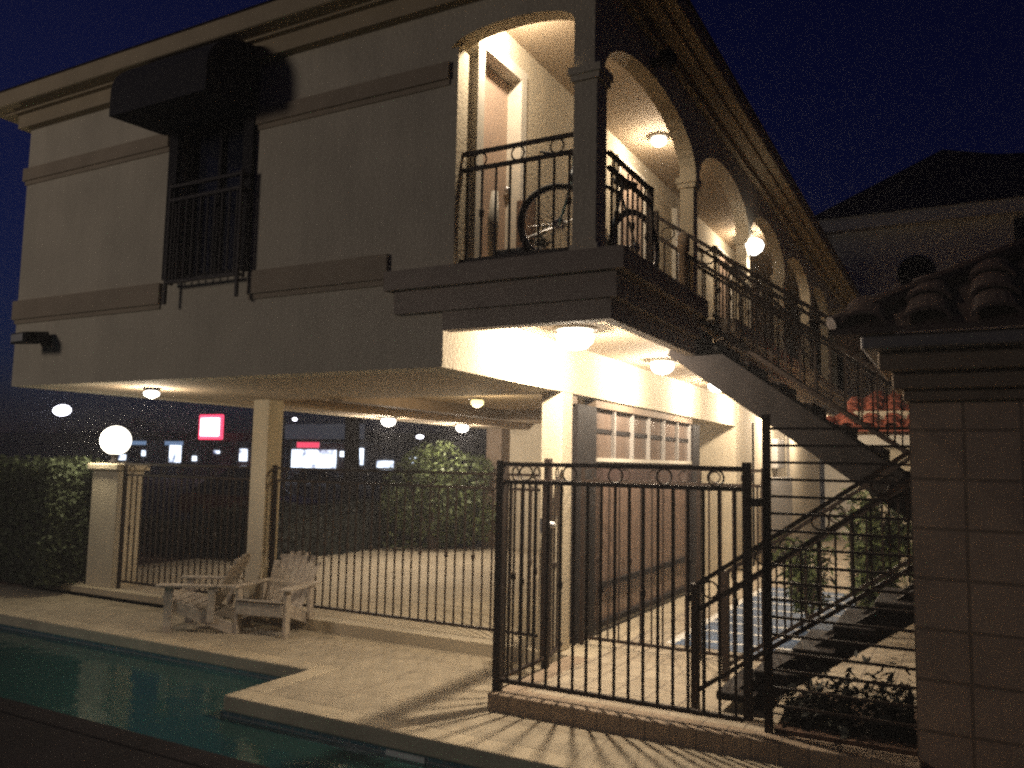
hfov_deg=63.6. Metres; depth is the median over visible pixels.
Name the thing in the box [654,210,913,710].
outdoor staircase
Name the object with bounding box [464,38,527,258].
balcony door
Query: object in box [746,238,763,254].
arcade lamp
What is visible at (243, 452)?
shop window
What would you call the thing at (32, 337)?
wall floodlight
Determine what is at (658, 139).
ceiling lamp
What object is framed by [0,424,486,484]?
shop row
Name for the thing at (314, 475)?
parked car
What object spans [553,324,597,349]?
ceiling lamp
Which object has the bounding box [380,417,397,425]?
ceiling lamp
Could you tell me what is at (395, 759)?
pool skimmer
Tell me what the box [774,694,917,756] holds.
planting bed
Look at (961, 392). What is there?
pool house
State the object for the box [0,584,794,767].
pool deck
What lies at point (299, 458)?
shop window
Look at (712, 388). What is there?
ceiling lamp
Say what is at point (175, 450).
shop window
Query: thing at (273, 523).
iron fence
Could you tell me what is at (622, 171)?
apartment door
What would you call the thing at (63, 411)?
oval sign
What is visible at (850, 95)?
sky
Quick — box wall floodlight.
[11,331,51,345]
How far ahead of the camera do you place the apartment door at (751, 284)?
16.44 m
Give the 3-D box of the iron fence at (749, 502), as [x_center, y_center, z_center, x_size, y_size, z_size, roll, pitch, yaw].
[0.850,1.678,6.658,2.250,2.120,0.070,-2,-6,28]
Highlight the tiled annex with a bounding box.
[827,390,912,609]
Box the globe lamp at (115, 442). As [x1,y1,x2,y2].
[100,426,131,463]
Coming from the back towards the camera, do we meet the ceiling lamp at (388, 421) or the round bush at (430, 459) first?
the round bush at (430, 459)
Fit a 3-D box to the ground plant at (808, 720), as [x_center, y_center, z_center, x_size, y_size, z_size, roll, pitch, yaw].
[2.292,2.366,6.202,0.530,0.563,0.603,-2,-6,28]
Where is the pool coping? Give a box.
[0,608,624,767]
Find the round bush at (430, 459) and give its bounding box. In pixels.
[377,440,495,550]
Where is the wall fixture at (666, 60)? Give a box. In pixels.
[650,48,676,70]
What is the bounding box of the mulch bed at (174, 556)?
[0,529,443,607]
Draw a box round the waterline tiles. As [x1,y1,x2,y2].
[0,625,472,767]
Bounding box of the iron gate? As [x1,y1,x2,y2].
[503,458,555,677]
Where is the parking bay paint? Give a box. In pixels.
[675,587,854,654]
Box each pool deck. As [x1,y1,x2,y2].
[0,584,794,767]
[0,697,269,767]
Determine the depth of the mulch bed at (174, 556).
16.24 m
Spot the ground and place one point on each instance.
(361, 491)
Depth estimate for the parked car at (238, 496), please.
26.21 m
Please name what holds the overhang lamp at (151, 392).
attached to the apartment building
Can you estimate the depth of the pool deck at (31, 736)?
5.92 m
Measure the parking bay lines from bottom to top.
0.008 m
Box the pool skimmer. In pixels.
[385,749,424,767]
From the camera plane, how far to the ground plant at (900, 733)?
5.98 m
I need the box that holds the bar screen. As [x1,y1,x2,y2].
[757,414,916,732]
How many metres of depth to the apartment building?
8.23 m
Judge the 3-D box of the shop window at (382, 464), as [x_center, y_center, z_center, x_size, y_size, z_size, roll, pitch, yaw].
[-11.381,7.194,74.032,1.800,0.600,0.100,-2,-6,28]
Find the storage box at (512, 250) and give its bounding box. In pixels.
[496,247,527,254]
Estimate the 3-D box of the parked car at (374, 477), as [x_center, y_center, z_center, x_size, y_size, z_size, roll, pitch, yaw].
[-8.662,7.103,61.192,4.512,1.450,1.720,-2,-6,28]
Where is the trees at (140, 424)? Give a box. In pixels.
[3,417,824,475]
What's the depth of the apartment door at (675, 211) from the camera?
11.92 m
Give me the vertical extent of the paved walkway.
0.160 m
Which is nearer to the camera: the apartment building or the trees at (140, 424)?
the apartment building
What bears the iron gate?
on the walkway kerb
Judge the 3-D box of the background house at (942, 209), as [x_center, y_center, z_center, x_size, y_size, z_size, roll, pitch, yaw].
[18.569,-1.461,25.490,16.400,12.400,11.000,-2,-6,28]
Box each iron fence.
[116,461,250,598]
[268,465,540,637]
[492,460,759,722]
[550,467,564,656]
[579,468,763,661]
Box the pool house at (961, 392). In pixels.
[826,238,1023,767]
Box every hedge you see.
[0,454,107,587]
[140,496,424,559]
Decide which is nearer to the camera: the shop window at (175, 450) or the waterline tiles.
the waterline tiles
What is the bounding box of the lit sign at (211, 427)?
[198,414,223,476]
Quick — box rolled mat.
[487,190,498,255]
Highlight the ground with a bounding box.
[91,472,832,558]
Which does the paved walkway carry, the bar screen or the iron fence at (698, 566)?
the iron fence at (698, 566)
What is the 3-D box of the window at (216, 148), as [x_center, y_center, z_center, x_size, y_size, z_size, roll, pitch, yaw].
[-2.962,-1.916,8.391,0.900,1.710,0.080,-2,-6,28]
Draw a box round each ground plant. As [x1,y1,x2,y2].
[779,659,855,738]
[844,650,916,743]
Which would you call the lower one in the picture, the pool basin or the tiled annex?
the pool basin
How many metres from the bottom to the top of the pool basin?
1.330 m
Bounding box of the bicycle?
[517,150,659,266]
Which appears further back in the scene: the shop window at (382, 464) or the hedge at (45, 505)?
the shop window at (382, 464)
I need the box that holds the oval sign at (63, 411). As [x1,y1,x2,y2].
[53,405,70,432]
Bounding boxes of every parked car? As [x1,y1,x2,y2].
[177,479,323,523]
[220,468,250,477]
[292,470,342,486]
[364,472,401,488]
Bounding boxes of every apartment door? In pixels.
[613,154,645,258]
[672,208,679,280]
[714,246,731,319]
[750,277,761,331]
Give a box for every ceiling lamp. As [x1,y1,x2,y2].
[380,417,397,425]
[455,424,469,431]
[468,397,485,406]
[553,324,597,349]
[648,358,676,373]
[649,132,668,146]
[708,384,720,391]
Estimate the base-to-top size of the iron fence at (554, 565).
1.860 m
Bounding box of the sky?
[0,0,1023,470]
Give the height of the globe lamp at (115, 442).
0.570 m
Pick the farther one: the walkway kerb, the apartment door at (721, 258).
the apartment door at (721, 258)
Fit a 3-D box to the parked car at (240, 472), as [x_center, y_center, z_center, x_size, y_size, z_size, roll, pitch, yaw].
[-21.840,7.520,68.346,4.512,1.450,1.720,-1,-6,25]
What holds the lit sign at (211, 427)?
on the ground
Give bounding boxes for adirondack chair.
[155,553,253,633]
[225,550,321,638]
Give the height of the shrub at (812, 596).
1.191 m
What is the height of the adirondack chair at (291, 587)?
0.937 m
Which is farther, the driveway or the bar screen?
the driveway
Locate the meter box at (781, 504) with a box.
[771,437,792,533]
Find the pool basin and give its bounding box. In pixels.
[0,624,477,767]
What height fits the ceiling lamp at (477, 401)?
0.120 m
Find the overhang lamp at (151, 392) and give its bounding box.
[143,388,159,397]
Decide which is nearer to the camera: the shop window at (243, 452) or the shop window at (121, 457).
the shop window at (243, 452)
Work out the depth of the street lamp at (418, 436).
48.68 m
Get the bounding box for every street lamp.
[280,416,296,486]
[406,433,423,456]
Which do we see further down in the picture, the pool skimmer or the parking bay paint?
the pool skimmer
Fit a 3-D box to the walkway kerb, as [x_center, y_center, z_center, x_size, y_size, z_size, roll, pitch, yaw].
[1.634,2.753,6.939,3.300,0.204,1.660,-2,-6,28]
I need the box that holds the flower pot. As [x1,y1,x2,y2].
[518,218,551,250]
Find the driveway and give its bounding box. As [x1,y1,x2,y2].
[22,536,772,664]
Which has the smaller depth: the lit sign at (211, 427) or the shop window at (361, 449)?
the shop window at (361, 449)
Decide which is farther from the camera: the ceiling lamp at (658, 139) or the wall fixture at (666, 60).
the ceiling lamp at (658, 139)
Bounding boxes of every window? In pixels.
[118,455,125,459]
[169,445,181,461]
[184,114,244,277]
[239,449,247,460]
[291,450,335,468]
[360,448,363,464]
[377,461,393,467]
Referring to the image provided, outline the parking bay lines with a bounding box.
[666,588,852,650]
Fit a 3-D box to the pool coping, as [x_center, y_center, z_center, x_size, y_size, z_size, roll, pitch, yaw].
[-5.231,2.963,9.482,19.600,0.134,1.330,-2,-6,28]
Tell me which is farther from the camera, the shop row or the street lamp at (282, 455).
the shop row
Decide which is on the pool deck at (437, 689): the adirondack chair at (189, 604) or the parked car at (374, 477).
the adirondack chair at (189, 604)
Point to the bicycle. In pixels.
(531, 198)
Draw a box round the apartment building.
[0,0,866,652]
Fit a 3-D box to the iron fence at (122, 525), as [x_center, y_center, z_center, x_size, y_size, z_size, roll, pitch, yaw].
[-4.588,2.039,11.581,2.720,1.860,0.044,-2,-6,28]
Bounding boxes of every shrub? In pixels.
[772,532,838,623]
[826,488,911,609]
[900,528,912,586]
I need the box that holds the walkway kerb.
[487,655,921,767]
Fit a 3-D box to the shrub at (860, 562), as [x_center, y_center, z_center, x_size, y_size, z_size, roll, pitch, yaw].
[4.303,2.088,9.829,1.019,1.791,0.880,1,-5,4]
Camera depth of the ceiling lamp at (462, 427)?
16.90 m
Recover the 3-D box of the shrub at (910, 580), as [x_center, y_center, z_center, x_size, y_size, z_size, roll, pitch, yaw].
[4.945,2.199,9.658,0.905,1.564,0.992,2,-6,-13]
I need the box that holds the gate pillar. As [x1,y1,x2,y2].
[85,463,149,588]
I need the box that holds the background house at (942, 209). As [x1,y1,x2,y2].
[815,149,1023,537]
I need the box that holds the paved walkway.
[526,537,917,756]
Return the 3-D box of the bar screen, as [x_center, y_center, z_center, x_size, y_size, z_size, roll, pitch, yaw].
[2.329,1.395,6.009,1.065,2.360,0.065,-2,-6,28]
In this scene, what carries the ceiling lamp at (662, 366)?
attached to the apartment building

